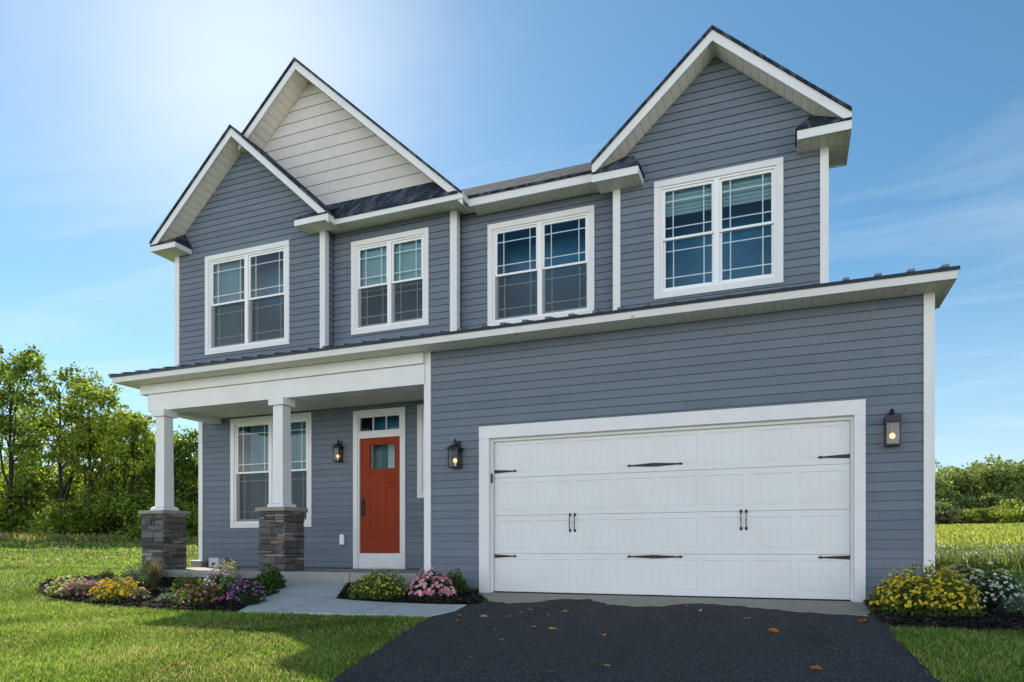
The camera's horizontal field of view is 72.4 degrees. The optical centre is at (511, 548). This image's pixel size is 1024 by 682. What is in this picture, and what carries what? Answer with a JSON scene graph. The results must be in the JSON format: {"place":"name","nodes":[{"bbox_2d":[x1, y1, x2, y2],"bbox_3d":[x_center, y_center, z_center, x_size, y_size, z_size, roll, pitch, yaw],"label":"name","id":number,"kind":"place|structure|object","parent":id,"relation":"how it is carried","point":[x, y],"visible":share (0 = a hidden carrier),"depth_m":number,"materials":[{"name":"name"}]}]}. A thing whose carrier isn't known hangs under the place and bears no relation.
{"place":"outdoors","nodes":[
{"label":"outdoors","id":0,"kind":"place"},
{"bbox_2d":[0,539,197,554],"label":"grass","id":1,"kind":"structure","parent":0,"point":[121,544],"depth_m":31.29,"materials":[{"name":"green plant"}]},
{"bbox_2d":[37,574,286,613],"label":"mulch","id":2,"kind":"object","parent":0,"point":[150,602],"visible":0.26,"depth_m":10.20,"materials":[{"name":"brown soil"}]},
{"bbox_2d":[44,575,86,595],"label":"flower clump","id":3,"kind":"object","parent":2,"relation":"on","point":[61,585],"visible":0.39,"depth_m":10.98,"materials":[{"name":"yellow plant"}]},
{"bbox_2d":[59,578,100,597],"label":"flower clump","id":4,"kind":"object","parent":2,"relation":"on","point":[82,588],"visible":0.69,"depth_m":10.71,"materials":[{"name":"pink plant"}]},
{"bbox_2d":[91,578,111,586],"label":"shrub","id":5,"kind":"object","parent":2,"relation":"on","point":[97,581],"visible":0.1,"depth_m":11.49,"materials":[{"name":"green plant"}]},
{"bbox_2d":[97,568,116,581],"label":"shrub","id":6,"kind":"object","parent":2,"relation":"on","point":[105,574],"visible":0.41,"depth_m":11.93,"materials":[{"name":"green plant"}]},
{"bbox_2d":[89,574,139,601],"bbox_3d":[-5.787,0.568,10.339,0.805,0.400,0.686,0,0,22],"label":"flower clump","id":7,"kind":"object","parent":2,"relation":"on","point":[119,590],"visible":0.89,"depth_m":10.21,"materials":[{"name":"yellow plant"}]},
{"bbox_2d":[127,586,151,600],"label":"flower clump","id":8,"kind":"object","parent":2,"relation":"on","point":[139,593],"visible":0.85,"depth_m":10.17,"materials":[{"name":"beige plant"}]},
{"bbox_2d":[117,559,166,582],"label":"shrub","id":9,"kind":"object","parent":2,"relation":"on","point":[138,574],"visible":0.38,"depth_m":11.89,"materials":[{"name":"green plant"}]},
{"bbox_2d":[130,575,163,588],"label":"shrub","id":10,"kind":"object","parent":2,"relation":"on","point":[144,581],"visible":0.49,"depth_m":11.25,"materials":[{"name":"green plant"}]},
{"bbox_2d":[142,559,166,589],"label":"ornamental grass","id":11,"kind":"object","parent":2,"relation":"on","point":[154,574],"depth_m":10.91,"materials":[{"name":"beige plant"}]},
{"bbox_2d":[155,592,176,602],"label":"shrub","id":12,"kind":"object","parent":2,"relation":"on","point":[168,597],"visible":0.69,"depth_m":9.94,"materials":[{"name":"green plant"}]},
{"bbox_2d":[170,589,190,600],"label":"shrub","id":13,"kind":"object","parent":2,"relation":"on","point":[181,594],"visible":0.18,"depth_m":9.96,"materials":[{"name":"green plant"}]},
{"bbox_2d":[169,573,204,592],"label":"shrub","id":14,"kind":"object","parent":2,"relation":"on","point":[193,581],"visible":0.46,"depth_m":10.65,"materials":[{"name":"green plant"}]},
{"bbox_2d":[173,581,224,605],"bbox_3d":[-4.300,0.614,9.662,0.661,0.325,0.589,0,0,22],"label":"flower clump","id":15,"kind":"object","parent":2,"relation":"on","point":[204,595],"visible":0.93,"depth_m":9.53,"materials":[{"name":"pink plant"}]},
{"bbox_2d":[204,566,228,588],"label":"flower clump","id":16,"kind":"object","parent":2,"relation":"on","point":[217,579],"visible":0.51,"depth_m":10.59,"materials":[{"name":"pink plant"}]},
{"bbox_2d":[206,558,241,582],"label":"flower clump","id":17,"kind":"object","parent":2,"relation":"on","point":[228,567],"visible":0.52,"depth_m":11.32,"materials":[{"name":"yellow plant"}]},
{"bbox_2d":[214,576,241,596],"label":"shrub","id":18,"kind":"object","parent":2,"relation":"on","point":[223,588],"visible":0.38,"depth_m":10.18,"materials":[{"name":"green plant"}]},
{"bbox_2d":[225,575,266,604],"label":"flower clump","id":19,"kind":"object","parent":2,"relation":"on","point":[247,591],"visible":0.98,"depth_m":9.51,"materials":[{"name":"purple plant"}]},
{"bbox_2d":[258,589,279,596],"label":"shrub","id":20,"kind":"object","parent":2,"relation":"on","point":[270,592],"visible":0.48,"depth_m":10.12,"materials":[{"name":"green plant"}]},
{"bbox_2d":[254,564,286,589],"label":"shrub","id":21,"kind":"object","parent":2,"relation":"on","point":[271,579],"visible":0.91,"depth_m":10.53,"materials":[{"name":"green plant"}]},
{"bbox_2d":[239,581,465,617],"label":"walkway","id":22,"kind":"structure","parent":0,"point":[283,600],"depth_m":9.21,"materials":[{"name":"concrete"}]},
{"bbox_2d":[337,582,484,604],"bbox_3d":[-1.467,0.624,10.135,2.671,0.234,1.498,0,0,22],"label":"mulch","id":23,"kind":"object","parent":0,"point":[468,597],"visible":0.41,"depth_m":9.54,"materials":[{"name":"brown soil"}]},
{"bbox_2d":[346,566,409,598],"bbox_3d":[-1.913,0.466,10.037,0.932,0.455,1.225,0,0,2],"label":"flower clump","id":24,"kind":"object","parent":23,"relation":"on","point":[372,585],"visible":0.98,"depth_m":9.71,"materials":[{"name":"green plant"}]},
{"bbox_2d":[408,567,456,599],"bbox_3d":[-1.080,0.477,9.642,0.692,0.465,0.580,0,0,22],"label":"flower clump","id":25,"kind":"object","parent":23,"relation":"on","point":[426,585],"visible":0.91,"depth_m":9.50,"materials":[{"name":"pink plant"}]},
{"bbox_2d":[446,568,468,593],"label":"shrub","id":26,"kind":"object","parent":23,"relation":"on","point":[459,584],"visible":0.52,"depth_m":10.17,"materials":[{"name":"green plant"}]},
{"bbox_2d":[0,520,1023,681],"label":"lawn","id":27,"kind":"structure","parent":0,"point":[91,547],"depth_m":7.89,"materials":[{"name":"green plant"}]},
{"bbox_2d":[0,454,13,485],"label":"thicket","id":28,"kind":"object","parent":27,"relation":"on","point":[1,470],"visible":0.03,"depth_m":49.27,"materials":[{"name":"green plant"}]},
{"bbox_2d":[0,368,28,466],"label":"tree","id":29,"kind":"object","parent":27,"relation":"on","point":[3,436],"visible":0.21,"depth_m":43.28,"materials":[{"name":"green plant"}]},
{"bbox_2d":[0,499,36,532],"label":"bush","id":30,"kind":"object","parent":27,"relation":"on","point":[4,523],"visible":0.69,"depth_m":39.80,"materials":[{"name":"green plant"}]},
{"bbox_2d":[0,457,50,515],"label":"bush","id":31,"kind":"object","parent":27,"relation":"on","point":[29,464],"visible":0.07,"depth_m":43.70,"materials":[{"name":"green plant"}]},
{"bbox_2d":[0,343,63,530],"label":"tree","id":32,"kind":"object","parent":27,"relation":"on","point":[11,379],"visible":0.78,"depth_m":39.91,"materials":[{"name":"green plant"}]},
{"bbox_2d":[1,405,69,484],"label":"tree","id":33,"kind":"object","parent":27,"relation":"on","point":[30,455],"visible":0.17,"depth_m":44.70,"materials":[{"name":"green plant"}]},
{"bbox_2d":[4,440,79,519],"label":"thicket","id":34,"kind":"object","parent":27,"relation":"on","point":[42,463],"visible":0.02,"depth_m":47.86,"materials":[{"name":"green plant"}]},
{"bbox_2d":[0,459,86,529],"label":"bush","id":35,"kind":"object","parent":27,"relation":"on","point":[33,488],"visible":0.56,"depth_m":40.52,"materials":[{"name":"green plant"}]},
{"bbox_2d":[12,495,122,535],"bbox_3d":[-25.270,-1.641,39.586,5.663,2.567,5.814,0,0,22],"label":"bush","id":36,"kind":"object","parent":27,"relation":"on","point":[63,521],"visible":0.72,"depth_m":38.17,"materials":[{"name":"green plant"}]},
{"bbox_2d":[13,353,122,511],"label":"tree","id":37,"kind":"object","parent":27,"relation":"on","point":[52,390],"visible":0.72,"depth_m":40.19,"materials":[{"name":"green plant"}]},
{"bbox_2d":[45,458,95,495],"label":"thicket","id":38,"kind":"object","parent":27,"relation":"on","point":[78,481],"visible":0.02,"depth_m":48.09,"materials":[{"name":"green plant"}]},
{"bbox_2d":[40,448,123,516],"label":"bush","id":39,"kind":"object","parent":27,"relation":"on","point":[105,481],"visible":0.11,"depth_m":42.95,"materials":[{"name":"green plant"}]},
{"bbox_2d":[36,376,130,502],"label":"tree","id":40,"kind":"object","parent":27,"relation":"on","point":[103,397],"visible":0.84,"depth_m":40.15,"materials":[{"name":"green plant"}]},
{"bbox_2d":[0,529,197,543],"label":"tall grass","id":41,"kind":"structure","parent":27,"relation":"on","point":[28,537],"depth_m":36.17,"materials":[{"name":"green plant"}]},
{"bbox_2d":[51,479,152,535],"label":"bush","id":42,"kind":"object","parent":27,"relation":"on","point":[97,490],"visible":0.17,"depth_m":40.46,"materials":[{"name":"green plant"}]},
{"bbox_2d":[73,404,139,489],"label":"tree","id":43,"kind":"object","parent":27,"relation":"on","point":[115,466],"visible":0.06,"depth_m":44.82,"materials":[{"name":"green plant"}]},
{"bbox_2d":[114,473,136,490],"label":"thicket","id":44,"kind":"object","parent":27,"relation":"on","point":[122,483],"depth_m":47.83,"materials":[{"name":"green plant"}]},
{"bbox_2d":[82,400,185,496],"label":"tree","id":45,"kind":"object","parent":27,"relation":"on","point":[137,423],"visible":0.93,"depth_m":40.71,"materials":[{"name":"green plant"}]},
{"bbox_2d":[80,490,193,540],"bbox_3d":[-21.388,-1.796,39.831,6.132,3.054,5.498,0,0,22],"label":"bush","id":46,"kind":"object","parent":27,"relation":"on","point":[111,508],"visible":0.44,"depth_m":38.64,"materials":[{"name":"green plant"}]},
{"bbox_2d":[123,431,187,497],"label":"tree","id":47,"kind":"object","parent":27,"relation":"on","point":[150,434],"visible":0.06,"depth_m":44.20,"materials":[{"name":"green plant"}]},
{"bbox_2d":[115,444,197,534],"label":"bush","id":48,"kind":"object","parent":27,"relation":"on","point":[151,491],"visible":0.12,"depth_m":42.28,"materials":[{"name":"green plant"}]},
{"bbox_2d":[132,482,197,535],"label":"bush","id":49,"kind":"object","parent":27,"relation":"on","point":[191,509],"visible":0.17,"depth_m":40.76,"materials":[{"name":"green plant"}]},
{"bbox_2d":[135,425,197,504],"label":"tree","id":50,"kind":"object","parent":27,"relation":"on","point":[189,445],"visible":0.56,"depth_m":42.54,"materials":[{"name":"green plant"}]},
{"bbox_2d":[173,430,197,533],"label":"tree","id":51,"kind":"object","parent":27,"relation":"on","point":[193,481],"visible":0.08,"depth_m":44.42,"materials":[{"name":"green plant"}]},
{"bbox_2d":[108,25,959,601],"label":"house","id":52,"kind":"structure","parent":27,"relation":"on","point":[650,349],"depth_m":10.47,"materials":[{"name":"blue"}]},
{"bbox_2d":[190,560,207,566],"bbox_3d":[-6.321,0.295,14.220,0.300,0.140,0.260,0,0,22],"label":"stone base","id":53,"kind":"object","parent":52,"relation":"on","point":[199,563],"visible":0.81,"depth_m":14.12,"materials":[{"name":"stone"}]},
{"bbox_2d":[208,558,224,566],"bbox_3d":[-5.972,0.270,14.121,0.300,0.190,0.184,0,0,22],"label":"utility box","id":54,"kind":"object","parent":52,"relation":"on","point":[214,561],"visible":0.65,"depth_m":14.04,"materials":[{"name":"white plastic"}]},
{"bbox_2d":[205,240,289,355],"bbox_3d":[-4.893,-4.726,13.601,2.023,1.915,0.784,0,0,22],"label":"window","id":55,"kind":"structure","parent":52,"relation":"in","point":[247,291],"depth_m":13.40,"materials":[{"name":"white paint"}]},
{"bbox_2d":[230,412,312,527],"bbox_3d":[-4.625,-1.523,14.139,1.998,2.200,0.784,0,0,22],"label":"window","id":56,"kind":"structure","parent":52,"relation":"in","point":[251,439],"depth_m":13.97,"materials":[{"name":"white paint"}]},
{"bbox_2d":[332,439,343,461],"bbox_3d":[-3.252,-1.845,13.099,0.161,0.427,0.163,0,0,22],"label":"wall lantern","id":57,"kind":"object","parent":52,"relation":"attached to","point":[338,446],"depth_m":13.08,"materials":[{"name":"black metal"}]},
{"bbox_2d":[339,534,343,545],"bbox_3d":[-3.195,-0.163,13.142,0.095,0.220,0.040,0,0,22],"label":"wall outlet","id":58,"kind":"object","parent":52,"relation":"attached to","point":[341,539],"depth_m":13.13,"materials":[{"name":"white plastic"}]},
{"bbox_2d":[360,437,399,552],"bbox_3d":[-2.382,-0.985,12.987,0.863,2.120,0.371,0,0,22],"label":"front door","id":59,"kind":"structure","parent":52,"relation":"in","point":[380,485],"depth_m":12.92,"materials":[{"name":"red wood"}]},
{"bbox_2d":[351,227,428,334],"bbox_3d":[-2.032,-4.706,12.718,1.582,1.685,0.784,0,0,22],"label":"window","id":60,"kind":"structure","parent":52,"relation":"in","point":[390,273],"depth_m":12.40,"materials":[{"name":"white paint"}]},
{"bbox_2d":[417,404,423,497],"bbox_3d":[-1.368,-1.748,12.473,0.667,1.670,0.124,0,0,22],"label":"window","id":61,"kind":"structure","parent":52,"relation":"in","point":[420,408],"depth_m":12.52,"materials":[{"name":"white paint"}]},
{"bbox_2d":[446,438,463,468],"bbox_3d":[-0.851,-1.440,10.494,0.205,0.446,0.205,0,0,22],"label":"wall lantern","id":62,"kind":"object","parent":52,"relation":"attached to","point":[456,447],"depth_m":10.48,"materials":[{"name":"black metal"}]},
{"bbox_2d":[487,205,594,325],"bbox_3d":[0.594,-4.621,11.887,1.867,1.755,0.784,0,0,22],"label":"window","id":63,"kind":"structure","parent":52,"relation":"in","point":[539,267],"depth_m":11.67,"materials":[{"name":"white paint"}]},
{"bbox_2d":[494,420,849,600],"bbox_3d":[1.964,-0.488,9.575,4.880,2.306,0.080,0,0,22],"label":"garage door","id":64,"kind":"structure","parent":52,"relation":"in","point":[748,512],"depth_m":9.46,"materials":[{"name":"white paint"}]},
{"bbox_2d":[654,157,782,299],"bbox_3d":[3.118,-4.631,10.537,1.814,1.765,0.784,0,0,22],"label":"window","id":65,"kind":"structure","parent":52,"relation":"in","point":[720,229],"depth_m":10.47,"materials":[{"name":"white paint"}]},
{"bbox_2d":[883,409,901,446],"bbox_3d":[4.526,-1.449,8.335,0.172,0.451,0.208,0,0,22],"label":"wall lantern","id":66,"kind":"object","parent":52,"relation":"attached to","point":[891,419],"depth_m":8.27,"materials":[{"name":"black metal"}]},
{"bbox_2d":[935,511,961,524],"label":"bush","id":67,"kind":"object","parent":27,"relation":"on","point":[942,517],"visible":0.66,"depth_m":62.33,"materials":[{"name":"green plant"}]},
{"bbox_2d":[935,459,964,501],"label":"tree","id":68,"kind":"object","parent":27,"relation":"on","point":[942,489],"visible":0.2,"depth_m":68.08,"materials":[{"name":"green plant"}]},
{"bbox_2d":[935,498,968,522],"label":"bush","id":69,"kind":"object","parent":27,"relation":"on","point":[941,505],"visible":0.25,"depth_m":64.61,"materials":[{"name":"green plant"}]},
{"bbox_2d":[935,466,970,500],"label":"tree","id":70,"kind":"object","parent":27,"relation":"on","point":[946,474],"visible":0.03,"depth_m":72.89,"materials":[{"name":"green plant"}]},
{"bbox_2d":[945,494,985,521],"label":"bush","id":71,"kind":"object","parent":27,"relation":"on","point":[963,501],"visible":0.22,"depth_m":66.10,"materials":[{"name":"green plant"}]},
{"bbox_2d":[938,459,1010,499],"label":"tree","id":72,"kind":"object","parent":27,"relation":"on","point":[975,483],"visible":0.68,"depth_m":68.79,"materials":[{"name":"green plant"}]},
{"bbox_2d":[960,507,998,522],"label":"bush","id":73,"kind":"object","parent":27,"relation":"on","point":[977,515],"visible":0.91,"depth_m":61.95,"materials":[{"name":"green plant"}]},
{"bbox_2d":[945,490,1020,510],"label":"bush","id":74,"kind":"object","parent":27,"relation":"on","point":[988,499],"visible":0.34,"depth_m":66.01,"materials":[{"name":"green plant"}]},
{"bbox_2d":[961,459,1017,479],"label":"tree","id":75,"kind":"object","parent":27,"relation":"on","point":[974,464],"visible":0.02,"depth_m":74.03,"materials":[{"name":"green plant"}]},
{"bbox_2d":[972,453,1023,495],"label":"tree","id":76,"kind":"object","parent":27,"relation":"on","point":[1016,486],"visible":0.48,"depth_m":68.83,"materials":[{"name":"green plant"}]},
{"bbox_2d":[983,497,1023,522],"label":"bush","id":77,"kind":"object","parent":27,"relation":"on","point":[1003,513],"visible":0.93,"depth_m":60.47,"materials":[{"name":"green plant"}]},
{"bbox_2d":[997,493,1023,505],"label":"bush","id":78,"kind":"object","parent":27,"relation":"on","point":[1008,497],"visible":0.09,"depth_m":66.17,"materials":[{"name":"green plant"}]},
{"bbox_2d":[1000,491,1023,519],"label":"bush","id":79,"kind":"object","parent":27,"relation":"on","point":[1020,494],"visible":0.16,"depth_m":66.48,"materials":[{"name":"green plant"}]},
{"bbox_2d":[1005,459,1020,478],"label":"tree","id":80,"kind":"object","parent":27,"relation":"on","point":[1014,462],"visible":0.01,"depth_m":73.45,"materials":[{"name":"green plant"}]},
{"bbox_2d":[0,0,1023,482],"label":"sky","id":81,"kind":"structure","parent":0,"point":[110,109],"materials":[{"name":"blue"}]},
{"bbox_2d":[330,599,940,681],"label":"driveway","id":82,"kind":"structure","parent":0,"point":[717,643],"depth_m":6.18,"materials":[{"name":"black asphalt"}]},
{"bbox_2d":[765,628,782,632],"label":"fallen leaf","id":83,"kind":"object","parent":82,"relation":"on","point":[773,630],"visible":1,"depth_m":6.69,"materials":[{"name":"orange plant"}]},
{"bbox_2d":[810,665,826,668],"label":"fallen leaf","id":84,"kind":"object","parent":82,"relation":"on","point":[816,667],"visible":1,"depth_m":5.22,"materials":[{"name":"orange plant"}]},
{"bbox_2d":[478,592,870,615],"bbox_3d":[1.768,0.740,9.101,5.224,0.183,1.531,0,0,22],"label":"apron","id":85,"kind":"object","parent":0,"point":[842,607],"visible":0.53,"depth_m":8.82,"materials":[{"name":"concrete"}]},
{"bbox_2d":[863,593,1023,632],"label":"mulch","id":86,"kind":"object","parent":0,"point":[1016,618],"visible":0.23,"depth_m":6.98,"materials":[{"name":"brown soil"}]},
{"bbox_2d":[866,560,986,617],"bbox_3d":[4.421,0.412,7.520,1.084,0.582,1.018,0,0,22],"label":"flower clump","id":87,"kind":"object","parent":86,"relation":"on","point":[923,594],"visible":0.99,"depth_m":7.30,"materials":[{"name":"yellow plant"}]},
{"bbox_2d":[936,554,1010,594],"bbox_3d":[5.522,0.357,8.423,0.809,0.610,1.056,0,0,22],"label":"flower clump","id":88,"kind":"object","parent":86,"relation":"on","point":[975,571],"visible":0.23,"depth_m":8.34,"materials":[{"name":"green plant"}]},
{"bbox_2d":[968,566,1023,605],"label":"flower clump","id":89,"kind":"object","parent":86,"relation":"on","point":[993,591],"visible":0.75,"depth_m":7.78,"materials":[{"name":"white plant"}]},
{"bbox_2d":[996,593,1023,612],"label":"shrub","id":90,"kind":"object","parent":86,"relation":"on","point":[1017,604],"visible":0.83,"depth_m":7.39,"materials":[{"name":"green plant"}]},
{"bbox_2d":[935,539,1023,570],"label":"tall grass","id":91,"kind":"structure","parent":0,"point":[1009,558],"depth_m":17.27,"materials":[{"name":"green plant"}]},
{"bbox_2d":[935,523,1023,550],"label":"tall grass","id":92,"kind":"structure","parent":0,"point":[996,533],"depth_m":35.04,"materials":[{"name":"green plant"}]}
]}

